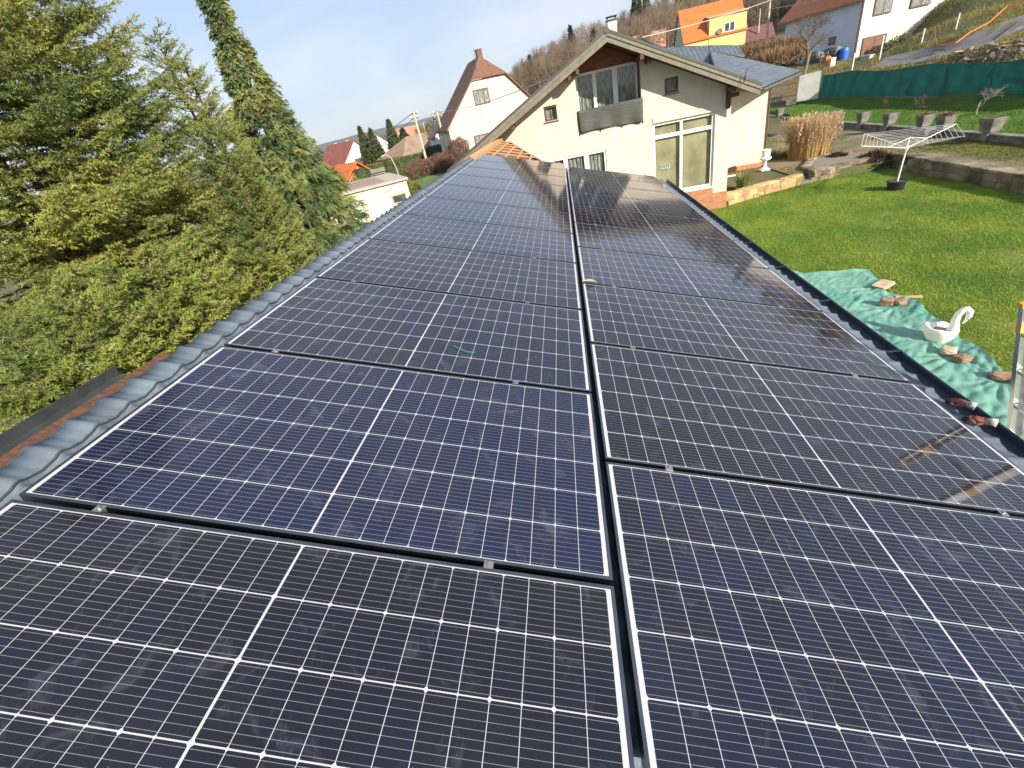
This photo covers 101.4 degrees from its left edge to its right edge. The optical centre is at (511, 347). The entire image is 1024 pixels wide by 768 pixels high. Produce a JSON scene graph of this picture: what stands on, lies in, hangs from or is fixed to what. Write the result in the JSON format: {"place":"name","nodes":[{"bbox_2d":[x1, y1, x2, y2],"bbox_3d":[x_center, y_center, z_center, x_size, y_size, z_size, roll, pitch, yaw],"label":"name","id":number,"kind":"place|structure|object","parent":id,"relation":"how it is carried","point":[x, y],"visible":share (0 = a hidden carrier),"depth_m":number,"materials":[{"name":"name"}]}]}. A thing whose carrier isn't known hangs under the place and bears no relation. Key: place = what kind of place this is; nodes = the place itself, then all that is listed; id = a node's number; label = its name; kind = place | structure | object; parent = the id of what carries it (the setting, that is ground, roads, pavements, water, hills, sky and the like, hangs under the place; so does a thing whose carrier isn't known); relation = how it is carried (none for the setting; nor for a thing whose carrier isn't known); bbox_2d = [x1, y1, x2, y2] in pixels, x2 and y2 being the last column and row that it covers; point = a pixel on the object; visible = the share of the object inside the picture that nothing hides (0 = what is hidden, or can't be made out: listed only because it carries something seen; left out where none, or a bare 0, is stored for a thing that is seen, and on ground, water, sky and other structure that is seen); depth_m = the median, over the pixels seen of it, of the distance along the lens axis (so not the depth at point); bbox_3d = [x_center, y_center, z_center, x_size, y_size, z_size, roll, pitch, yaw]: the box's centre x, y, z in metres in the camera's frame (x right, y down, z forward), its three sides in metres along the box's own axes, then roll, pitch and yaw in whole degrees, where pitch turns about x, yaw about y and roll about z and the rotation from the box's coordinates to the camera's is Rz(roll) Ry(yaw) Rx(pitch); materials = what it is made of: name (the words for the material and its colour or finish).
{"place":"outdoors","nodes":[
{"label":"outdoors","id":0,"kind":"place"},
{"bbox_2d":[1,113,443,222],"bbox_3d":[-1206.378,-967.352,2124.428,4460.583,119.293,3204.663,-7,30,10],"label":"hills","id":1,"kind":"structure","parent":0,"point":[380,131],"depth_m":2565.33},
{"bbox_2d":[0,0,674,201],"label":"sky","id":2,"kind":"structure","parent":0,"point":[342,65],"materials":[{"name":"blue"}]},
{"bbox_2d":[297,169,444,218],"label":"village lawn","id":3,"kind":"structure","parent":0,"point":[423,181],"depth_m":39.79,"materials":[{"name":"green plant"}]},
{"bbox_2d":[402,157,438,180],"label":"leafless shrub","id":4,"kind":"object","parent":3,"relation":"on","point":[416,171],"visible":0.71,"depth_m":41.21,"materials":[{"name":"brown plant"}]},
{"bbox_2d":[0,0,1023,427],"bbox_3d":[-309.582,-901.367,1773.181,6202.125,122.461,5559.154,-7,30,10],"label":"ground","id":5,"kind":"structure","parent":0,"point":[774,124],"depth_m":31.57,"materials":[{"name":"green plant"}]},
{"bbox_2d":[0,328,132,432],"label":"spruce tree","id":6,"kind":"object","parent":5,"relation":"on","point":[60,368],"visible":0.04,"depth_m":2.84,"materials":[{"name":"green plant"}]},
{"bbox_2d":[0,270,201,422],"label":"spruce tree","id":7,"kind":"object","parent":5,"relation":"on","point":[116,359],"visible":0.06,"depth_m":3.05,"materials":[{"name":"green plant"}]},
{"bbox_2d":[0,0,266,433],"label":"spruce tree","id":8,"kind":"object","parent":5,"relation":"on","point":[90,218],"visible":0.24,"depth_m":4.52,"materials":[{"name":"green plant"}]},
{"bbox_2d":[0,0,274,342],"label":"spruce tree","id":9,"kind":"object","parent":5,"relation":"on","point":[101,103],"visible":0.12,"depth_m":5.58,"materials":[{"name":"green plant"}]},
{"bbox_2d":[27,224,281,379],"bbox_3d":[-2.383,1.502,4.290,3.934,5.186,2.480,-33,35,-32],"label":"spruce tree","id":10,"kind":"object","parent":5,"relation":"on","point":[178,299],"visible":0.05,"depth_m":3.57,"materials":[{"name":"green plant"}]},
{"bbox_2d":[0,115,437,259],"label":"village trees","id":11,"kind":"object","parent":5,"relation":"on","point":[431,127],"visible":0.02,"depth_m":126.97,"materials":[{"name":"green plant"}]},
{"bbox_2d":[131,16,314,298],"bbox_3d":[-3.869,-1.123,6.809,2.418,6.996,1.512,-26,32,-23],"label":"spruce tree","id":12,"kind":"object","parent":5,"relation":"on","point":[168,47],"visible":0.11,"depth_m":5.89,"materials":[{"name":"green plant"}]},
{"bbox_2d":[152,47,321,297],"bbox_3d":[-3.423,-0.805,6.553,2.178,6.542,1.362,-28,32,-25],"label":"spruce tree","id":13,"kind":"object","parent":5,"relation":"on","point":[204,111],"visible":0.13,"depth_m":5.68,"materials":[{"name":"green plant"}]},
{"bbox_2d":[194,225,306,331],"bbox_3d":[-2.663,0.744,5.951,3.731,4.743,2.556,-29,33,-27],"label":"spruce tree","id":14,"kind":"object","parent":5,"relation":"on","point":[270,272],"visible":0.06,"depth_m":5.40,"materials":[{"name":"green plant"}]},
{"bbox_2d":[186,112,317,299],"bbox_3d":[-3.151,-0.350,6.414,2.203,5.787,1.350,-26,32,-22],"label":"spruce tree","id":15,"kind":"object","parent":5,"relation":"on","point":[214,133],"visible":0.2,"depth_m":5.68,"materials":[{"name":"green plant"}]},
{"bbox_2d":[195,0,372,296],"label":"cypress tree","id":16,"kind":"object","parent":5,"relation":"on","point":[264,104],"visible":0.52,"depth_m":6.92,"materials":[{"name":"green plant"}]},
{"bbox_2d":[308,162,370,195],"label":"orange roof house","id":17,"kind":"structure","parent":5,"relation":"on","point":[344,168],"depth_m":53.63,"materials":[{"name":"tile"}]},
{"bbox_2d":[321,139,363,165],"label":"village house","id":18,"kind":"structure","parent":5,"relation":"on","point":[347,151],"depth_m":79.42,"materials":[{"name":"white paint"}]},
{"bbox_2d":[357,125,368,160],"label":"conifer","id":19,"kind":"object","parent":5,"relation":"on","point":[363,138],"visible":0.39,"depth_m":78.23,"materials":[{"name":"green plant"}]},
{"bbox_2d":[331,173,409,239],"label":"flat roof garage","id":20,"kind":"structure","parent":5,"relation":"on","point":[381,194],"depth_m":20.18,"materials":[{"name":"beige paint"}]},
{"bbox_2d":[367,127,385,159],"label":"conifer","id":21,"kind":"object","parent":5,"relation":"on","point":[377,151],"visible":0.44,"depth_m":77.15,"materials":[{"name":"green plant"}]},
{"bbox_2d":[347,151,424,179],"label":"clipped hedge","id":22,"kind":"object","parent":5,"relation":"on","point":[364,172],"visible":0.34,"depth_m":55.66,"materials":[{"name":"green plant"}]},
{"bbox_2d":[385,118,400,150],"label":"conifer","id":23,"kind":"object","parent":5,"relation":"on","point":[394,139],"visible":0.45,"depth_m":77.32,"materials":[{"name":"green plant"}]},
{"bbox_2d":[376,132,430,161],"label":"bungalow","id":24,"kind":"object","parent":5,"relation":"on","point":[409,145],"visible":0.09,"depth_m":64.63,"materials":[{"name":"brown paint"}]},
{"bbox_2d":[426,152,453,174],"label":"leafless shrub","id":25,"kind":"object","parent":5,"relation":"on","point":[442,164],"visible":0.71,"depth_m":40.28,"materials":[{"name":"brown plant"}]},
{"bbox_2d":[444,136,469,163],"bbox_3d":[-4.698,-17.179,37.024,2.646,2.887,2.396,-7,30,10],"label":"leafless shrub","id":26,"kind":"object","parent":5,"relation":"on","point":[456,150],"visible":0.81,"depth_m":36.47,"materials":[{"name":"brown plant"}]},
{"bbox_2d":[435,48,530,151],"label":"half hip house","id":27,"kind":"structure","parent":5,"relation":"on","point":[474,125],"depth_m":39.86,"materials":[{"name":"beige paint"}]},
{"bbox_2d":[472,87,489,104],"bbox_3d":[-2.863,-23.543,39.312,1.500,1.250,0.080,-19,30,-12],"label":"window","id":28,"kind":"structure","parent":27,"relation":"in","point":[481,95],"depth_m":39.29,"materials":[{"name":"white glass"}]},
{"bbox_2d":[0,157,1023,767],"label":"shed","id":29,"kind":"structure","parent":5,"relation":"on","point":[26,467],"depth_m":2.60,"materials":[{"name":"grey metal"}]},
{"bbox_2d":[0,353,170,466],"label":"old board","id":30,"kind":"object","parent":29,"relation":"attached to","point":[10,455],"visible":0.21,"depth_m":2.19,"materials":[{"name":"wood"}]},
{"bbox_2d":[0,365,126,456],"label":"steel channel","id":31,"kind":"object","parent":30,"relation":"on","point":[11,438],"visible":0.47,"depth_m":2.25,"materials":[{"name":"grey metal"}]},
{"bbox_2d":[945,397,977,409],"bbox_3d":[2.884,0.359,2.700,0.084,0.055,0.144,-25,31,-21],"label":"work glove","id":32,"kind":"object","parent":29,"relation":"on","point":[956,402],"visible":1,"depth_m":2.69,"materials":[{"name":"fabric"}]},
{"bbox_2d":[962,415,998,426],"bbox_3d":[2.841,0.447,2.546,0.144,0.055,0.084,17,40,42],"label":"work glove","id":33,"kind":"object","parent":29,"relation":"on","point":[979,420],"visible":1,"depth_m":2.54,"materials":[{"name":"fabric"}]},
{"bbox_2d":[447,14,801,209],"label":"gable house","id":34,"kind":"structure","parent":5,"relation":"on","point":[690,120],"depth_m":15.24,"materials":[{"name":"beige paint"}]},
{"bbox_2d":[464,138,542,160],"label":"roof battens","id":35,"kind":"object","parent":34,"relation":"attached to","point":[500,147],"visible":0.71,"depth_m":12.68,"materials":[{"name":"orange wood"}]},
{"bbox_2d":[543,105,557,121],"bbox_3d":[1.402,-8.504,15.220,0.460,0.480,0.128,-7,30,10],"label":"window","id":36,"kind":"structure","parent":34,"relation":"in","point":[550,112],"depth_m":15.23,"materials":[{"name":"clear glass"}]},
{"bbox_2d":[549,149,606,170],"bbox_3d":[2.556,-6.770,16.109,2.140,1.180,0.128,-7,30,10],"label":"window","id":37,"kind":"structure","parent":34,"relation":"in","point":[596,160],"depth_m":15.93,"materials":[{"name":"white plastic"}]},
{"bbox_2d":[575,62,637,110],"bbox_3d":[3.462,-9.170,15.289,2.180,1.730,0.128,-7,30,10],"label":"window","id":38,"kind":"structure","parent":34,"relation":"in","point":[618,83],"depth_m":15.16,"materials":[{"name":"grey glass"}]},
{"bbox_2d":[665,76,677,93],"bbox_3d":[5.481,-9.043,14.454,0.450,0.460,0.128,-7,30,10],"label":"window","id":39,"kind":"structure","parent":34,"relation":"in","point":[671,84],"depth_m":14.47,"materials":[{"name":"grey glass"}]},
{"bbox_2d":[653,112,714,190],"bbox_3d":[6.321,-7.118,15.541,2.120,2.500,0.137,-7,30,10],"label":"patio door","id":40,"kind":"structure","parent":34,"relation":"in","point":[683,147],"depth_m":15.50,"materials":[{"name":"white plastic"}]},
{"bbox_2d":[507,0,797,94],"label":"bare woodland","id":41,"kind":"object","parent":5,"relation":"on","point":[557,58],"visible":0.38,"depth_m":99.42,"materials":[{"name":"brown plant"}]},
{"bbox_2d":[673,0,748,45],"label":"yellow house","id":42,"kind":"structure","parent":5,"relation":"on","point":[730,29],"depth_m":71.57,"materials":[{"name":"paint"}]},
{"bbox_2d":[728,168,758,188],"bbox_3d":[9.211,-6.698,16.649,1.198,0.674,1.243,-32,35,-31],"label":"yucca","id":43,"kind":"object","parent":5,"relation":"on","point":[742,180],"visible":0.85,"depth_m":16.60,"materials":[{"name":"green plant"}]},
{"bbox_2d":[745,22,775,43],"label":"purple roof shed","id":44,"kind":"structure","parent":5,"relation":"on","point":[752,33],"depth_m":72.59,"materials":[{"name":"paint"}]},
{"bbox_2d":[726,173,802,205],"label":"stone wall","id":45,"kind":"structure","parent":5,"relation":"on","point":[755,190],"depth_m":16.31,"materials":[{"name":"beige stone"}]},
{"bbox_2d":[741,31,817,66],"bbox_3d":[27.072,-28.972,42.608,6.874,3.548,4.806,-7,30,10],"label":"dry scrub","id":46,"kind":"object","parent":5,"relation":"on","point":[789,56],"visible":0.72,"depth_m":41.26,"materials":[{"name":"brown plant"}]},
{"bbox_2d":[768,79,798,107],"bbox_3d":[19.508,-19.486,33.173,5.075,2.064,0.250,6,34,30],"label":"slat fence","id":47,"kind":"object","parent":5,"relation":"on","point":[786,102],"visible":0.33,"depth_m":32.24,"materials":[{"name":"brown wood"}]},
{"bbox_2d":[787,9,834,74],"bbox_3d":[24.710,-24.857,34.611,4.132,4.909,3.924,-7,30,10],"label":"bare tree","id":48,"kind":"object","parent":5,"relation":"on","point":[808,50],"visible":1,"depth_m":33.99,"materials":[{"name":"brown plant"}]},
{"bbox_2d":[800,151,873,180],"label":"stone wall","id":49,"kind":"structure","parent":5,"relation":"on","point":[822,173],"depth_m":16.61,"materials":[{"name":"beige stone"}]},
{"bbox_2d":[777,0,946,64],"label":"hillside house","id":50,"kind":"structure","parent":5,"relation":"on","point":[856,26],"depth_m":46.89,"materials":[{"name":"white paint"}]},
{"bbox_2d":[860,33,886,56],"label":"garage door","id":51,"kind":"structure","parent":50,"relation":"in","point":[866,41],"depth_m":46.95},
{"bbox_2d":[873,0,893,15],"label":"window","id":52,"kind":"structure","parent":50,"relation":"in","point":[881,6],"depth_m":45.44,"materials":[{"name":"white glass"}]},
{"bbox_2d":[856,111,871,129],"bbox_3d":[18.297,-11.800,21.864,0.475,0.886,0.495,-7,30,10],"label":"concrete planter","id":53,"kind":"object","parent":5,"relation":"on","point":[863,116],"visible":0.83,"depth_m":21.68,"materials":[{"name":"grey concrete"}]},
{"bbox_2d":[857,33,916,60],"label":"green bank shrub","id":54,"kind":"object","parent":5,"relation":"on","point":[899,39],"visible":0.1,"depth_m":40.37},
{"bbox_2d":[882,112,899,131],"bbox_3d":[18.105,-10.760,20.108,0.475,0.886,0.495,-7,30,10],"label":"concrete planter","id":55,"kind":"object","parent":5,"relation":"on","point":[890,118],"visible":0.83,"depth_m":19.92,"materials":[{"name":"grey concrete"}]},
{"bbox_2d":[780,116,1023,144],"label":"concrete wall","id":56,"kind":"structure","parent":5,"relation":"on","point":[1009,138],"depth_m":17.01,"materials":[{"name":"grey concrete"}]},
{"bbox_2d":[781,0,1023,89],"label":"dry grass","id":57,"kind":"structure","parent":5,"relation":"on","point":[997,9],"depth_m":35.88,"materials":[{"name":"green plant"}]},
{"bbox_2d":[851,12,961,69],"bbox_3d":[34.315,-26.706,37.040,7.500,2.951,1.082,-5,30,13],"label":"wire fence","id":58,"kind":"object","parent":5,"relation":"on","point":[922,38],"visible":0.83,"depth_m":37.25,"materials":[{"name":"white metal"}]},
{"bbox_2d":[819,57,1023,97],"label":"fence","id":59,"kind":"object","parent":5,"relation":"on","point":[929,80],"visible":0.89,"depth_m":22.95,"materials":[{"name":"fabric"}]},
{"bbox_2d":[916,110,935,135],"bbox_3d":[17.882,-9.715,18.157,0.652,1.080,0.755,5,34,29],"label":"concrete planter","id":60,"kind":"object","parent":5,"relation":"on","point":[925,119],"visible":0.91,"depth_m":18.03,"materials":[{"name":"grey concrete"}]},
{"bbox_2d":[936,110,958,137],"bbox_3d":[17.790,-9.191,17.271,0.619,1.079,1.034,-7,30,10],"label":"concrete planter","id":61,"kind":"object","parent":5,"relation":"on","point":[946,118],"visible":0.91,"depth_m":17.04,"materials":[{"name":"grey concrete"}]},
{"bbox_2d":[879,135,1023,165],"bbox_3d":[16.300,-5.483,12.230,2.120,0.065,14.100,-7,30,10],"label":"grass","id":62,"kind":"structure","parent":5,"relation":"on","point":[962,143],"depth_m":15.16,"materials":[{"name":"green plant"}]},
{"bbox_2d":[891,151,1023,193],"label":"stone wall","id":63,"kind":"structure","parent":5,"relation":"on","point":[1004,178],"depth_m":13.44,"materials":[{"name":"grey stone"}]},
{"bbox_2d":[919,150,1023,169],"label":"path strip","id":64,"kind":"object","parent":63,"relation":"attached to","point":[981,161],"visible":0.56,"depth_m":14.00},
{"bbox_2d":[958,38,1023,63],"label":"rubble","id":65,"kind":"object","parent":5,"relation":"on","point":[1000,54],"visible":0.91,"depth_m":23.15,"materials":[{"name":"grey stone"}]},
{"bbox_2d":[979,116,1009,141],"bbox_3d":[17.592,-7.978,15.414,0.475,0.886,0.619,-7,30,10],"label":"concrete planter","id":66,"kind":"object","parent":5,"relation":"on","point":[989,125],"visible":0.8,"depth_m":15.23,"materials":[{"name":"grey concrete"}]},
{"bbox_2d":[709,168,1023,414],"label":"lawn","id":67,"kind":"structure","parent":0,"point":[991,315],"depth_m":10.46,"materials":[{"name":"green plant"}]},
{"bbox_2d":[856,147,895,168],"bbox_3d":[14.539,-7.590,16.701,1.613,0.763,1.539,-7,30,10],"label":"heather bush","id":68,"kind":"object","parent":67,"relation":"on","point":[879,155],"visible":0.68,"depth_m":16.44,"materials":[{"name":"brown plant"}]},
{"bbox_2d":[792,269,1023,439],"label":"tarp","id":69,"kind":"object","parent":67,"relation":"on","point":[856,293],"visible":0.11,"depth_m":7.30,"materials":[{"name":"teal plastic"}]},
{"bbox_2d":[923,306,973,343],"bbox_3d":[7.162,-0.373,6.927,0.508,0.687,0.363,-7,30,10],"label":"swan planter","id":70,"kind":"object","parent":69,"relation":"on","point":[943,332],"visible":0.98,"depth_m":6.89,"materials":[{"name":"white ceramic"}]},
{"bbox_2d":[988,371,1011,381],"bbox_3d":[7.104,0.425,6.053,0.322,0.106,0.197,10,36,35],"label":"stone","id":71,"kind":"object","parent":69,"relation":"on","point":[1002,376],"visible":0.62,"depth_m":6.04,"materials":[{"name":"beige stone"}]},
{"bbox_2d":[861,124,964,190],"bbox_3d":[12.796,-6.049,13.731,2.306,1.683,2.305,12,37,36],"label":"clothes dryer","id":72,"kind":"object","parent":67,"relation":"on","point":[896,184],"visible":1,"depth_m":13.69,"materials":[{"name":"white metal"}]},
{"bbox_2d":[1006,301,1023,437],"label":"ladder","id":73,"kind":"object","parent":67,"relation":"on","point":[1015,420],"visible":0.3,"depth_m":2.60,"materials":[{"name":"metal"}]},
{"bbox_2d":[762,127,978,174],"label":"garden path","id":74,"kind":"structure","parent":0,"point":[853,143],"depth_m":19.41,"materials":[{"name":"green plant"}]},
{"bbox_2d":[768,145,788,159],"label":"weeds","id":75,"kind":"object","parent":74,"relation":"on","point":[784,151],"visible":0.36,"depth_m":20.52,"materials":[{"name":"brown plant"}]},
{"bbox_2d":[780,109,846,160],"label":"reed grass","id":76,"kind":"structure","parent":74,"relation":"on","point":[807,137],"depth_m":18.29,"materials":[{"name":"beige plant"}]},
{"bbox_2d":[810,151,860,167],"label":"planter gravel","id":77,"kind":"structure","parent":74,"relation":"on","point":[824,161],"depth_m":17.52,"materials":[{"name":"beige gravel"}]},
{"bbox_2d":[770,97,1023,133],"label":"lawn","id":78,"kind":"structure","parent":0,"point":[983,107],"depth_m":20.42,"materials":[{"name":"green plant"}]},
{"bbox_2d":[796,69,823,101],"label":"board panel","id":79,"kind":"object","parent":78,"relation":"on","point":[809,86],"visible":1,"depth_m":30.59,"materials":[{"name":"white"}]},
{"bbox_2d":[870,15,1023,67],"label":"road","id":80,"kind":"structure","parent":0,"point":[932,53],"depth_m":29.90,"materials":[{"name":"grey asphalt"}]},
{"bbox_3d":[-1.003,-1.740,5.452,0.050,0.050,11.960,-7,30,10],"label":"rail","id":81,"kind":"object","parent":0,"visible":0},
{"bbox_2d":[19,346,612,585],"bbox_3d":[-0.652,0.401,1.892,2.094,0.035,1.038,7,31,2],"label":"solar panel","id":82,"kind":"object","parent":81,"relation":"on","point":[505,476],"visible":0.96,"depth_m":1.72,"materials":[{"name":"blue"}]},
{"bbox_2d":[0,499,634,767],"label":"solar panel","id":83,"kind":"object","parent":81,"relation":"on","point":[130,642],"visible":1,"depth_m":1.15,"materials":[{"name":"black"}]},
{"bbox_3d":[0.350,-1.569,5.406,0.050,0.050,11.960,-7,30,10],"label":"rail","id":84,"kind":"object","parent":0,"visible":0},
{"bbox_2d":[224,277,590,392],"bbox_3d":[-0.553,-0.136,2.798,2.094,0.035,1.038,7,31,2],"label":"solar panel","id":85,"kind":"object","parent":84,"relation":"on","point":[429,331],"visible":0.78,"depth_m":2.68,"materials":[{"name":"black"}]},
{"bbox_2d":[316,239,581,309],"bbox_3d":[-0.454,-0.673,3.705,2.094,0.035,1.038,7,31,2],"label":"solar panel","id":86,"kind":"object","parent":84,"relation":"on","point":[468,273],"visible":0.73,"depth_m":3.61,"materials":[{"name":"black"}]},
{"bbox_2d":[368,214,576,263],"bbox_3d":[-0.355,-1.210,4.611,2.094,0.035,1.038,7,31,2],"label":"solar panel","id":87,"kind":"object","parent":84,"relation":"on","point":[483,237],"visible":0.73,"depth_m":4.53,"materials":[{"name":"black"}]},
{"bbox_2d":[402,197,572,233],"bbox_3d":[-0.256,-1.747,5.517,2.094,0.035,1.038,7,31,2],"label":"solar panel","id":88,"kind":"object","parent":84,"relation":"on","point":[502,215],"visible":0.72,"depth_m":5.45,"materials":[{"name":"black"}]},
{"bbox_2d":[425,184,570,212],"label":"solar panel","id":89,"kind":"object","parent":84,"relation":"on","point":[505,198],"visible":0.77,"depth_m":6.37,"materials":[{"name":"black"}]},
{"bbox_2d":[443,174,568,197],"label":"solar panel","id":90,"kind":"object","parent":84,"relation":"on","point":[510,185],"visible":0.73,"depth_m":7.28,"materials":[{"name":"black"}]},
{"bbox_2d":[456,166,567,185],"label":"solar panel","id":91,"kind":"object","parent":84,"relation":"on","point":[515,176],"visible":0.73,"depth_m":8.19,"materials":[{"name":"black"}]},
{"bbox_2d":[467,160,566,176],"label":"solar panel","id":92,"kind":"object","parent":84,"relation":"on","point":[519,168],"visible":0.73,"depth_m":9.10,"materials":[{"name":"black"}]},
{"bbox_2d":[475,155,565,169],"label":"solar panel","id":93,"kind":"object","parent":84,"relation":"on","point":[522,162],"visible":0.72,"depth_m":10.01,"materials":[{"name":"black"}]},
{"bbox_3d":[1.083,-1.526,5.462,0.050,0.050,10.850,-7,30,10],"label":"rail","id":94,"kind":"object","parent":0,"visible":0},
{"bbox_2d":[567,167,663,183],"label":"solar panel","id":95,"kind":"object","parent":94,"relation":"on","point":[610,174],"visible":0.85,"depth_m":9.51,"materials":[{"name":"black"}]},
{"bbox_2d":[577,247,822,311],"bbox_3d":[1.702,-0.693,4.112,2.094,0.035,1.038,7,31,2],"label":"solar panel","id":96,"kind":"object","parent":94,"relation":"on","point":[729,282],"visible":0.8,"depth_m":4.03,"materials":[{"name":"black"}]},
{"bbox_2d":[581,283,911,382],"bbox_3d":[1.603,-0.156,3.206,2.094,0.035,1.038,7,31,2],"label":"solar panel","id":97,"kind":"object","parent":94,"relation":"on","point":[801,339],"visible":0.81,"depth_m":3.10,"materials":[{"name":"black"}]},
{"bbox_2d":[589,343,1023,517],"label":"solar panel","id":98,"kind":"object","parent":94,"relation":"on","point":[862,436],"visible":0.94,"depth_m":2.17,"materials":[{"name":"black"}]},
{"bbox_2d":[604,462,1023,767],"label":"solar panel","id":99,"kind":"object","parent":94,"relation":"on","point":[766,625],"visible":1,"depth_m":1.34,"materials":[{"name":"black"}]},
{"bbox_3d":[2.511,-1.346,5.413,0.050,0.050,10.850,-7,30,10],"label":"rail","id":100,"kind":"object","parent":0,"visible":0},
{"bbox_2d":[567,173,674,192],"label":"solar panel","id":101,"kind":"object","parent":100,"relation":"on","point":[623,183],"visible":0.82,"depth_m":8.60,"materials":[{"name":"black"}]},
{"bbox_2d":[568,182,689,204],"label":"solar panel","id":102,"kind":"object","parent":100,"relation":"on","point":[631,193],"visible":0.81,"depth_m":7.69,"materials":[{"name":"black"}]},
{"bbox_2d":[570,192,708,219],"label":"solar panel","id":103,"kind":"object","parent":100,"relation":"on","point":[634,205],"visible":0.81,"depth_m":6.78,"materials":[{"name":"black"}]},
{"bbox_2d":[571,205,734,240],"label":"solar panel","id":104,"kind":"object","parent":100,"relation":"on","point":[647,222],"visible":0.8,"depth_m":5.86,"materials":[{"name":"black"}]},
{"bbox_2d":[574,222,769,268],"bbox_3d":[1.802,-1.230,5.019,2.094,0.035,1.038,7,31,2],"label":"solar panel","id":105,"kind":"object","parent":100,"relation":"on","point":[687,247],"visible":0.82,"depth_m":4.95,"materials":[{"name":"black"}]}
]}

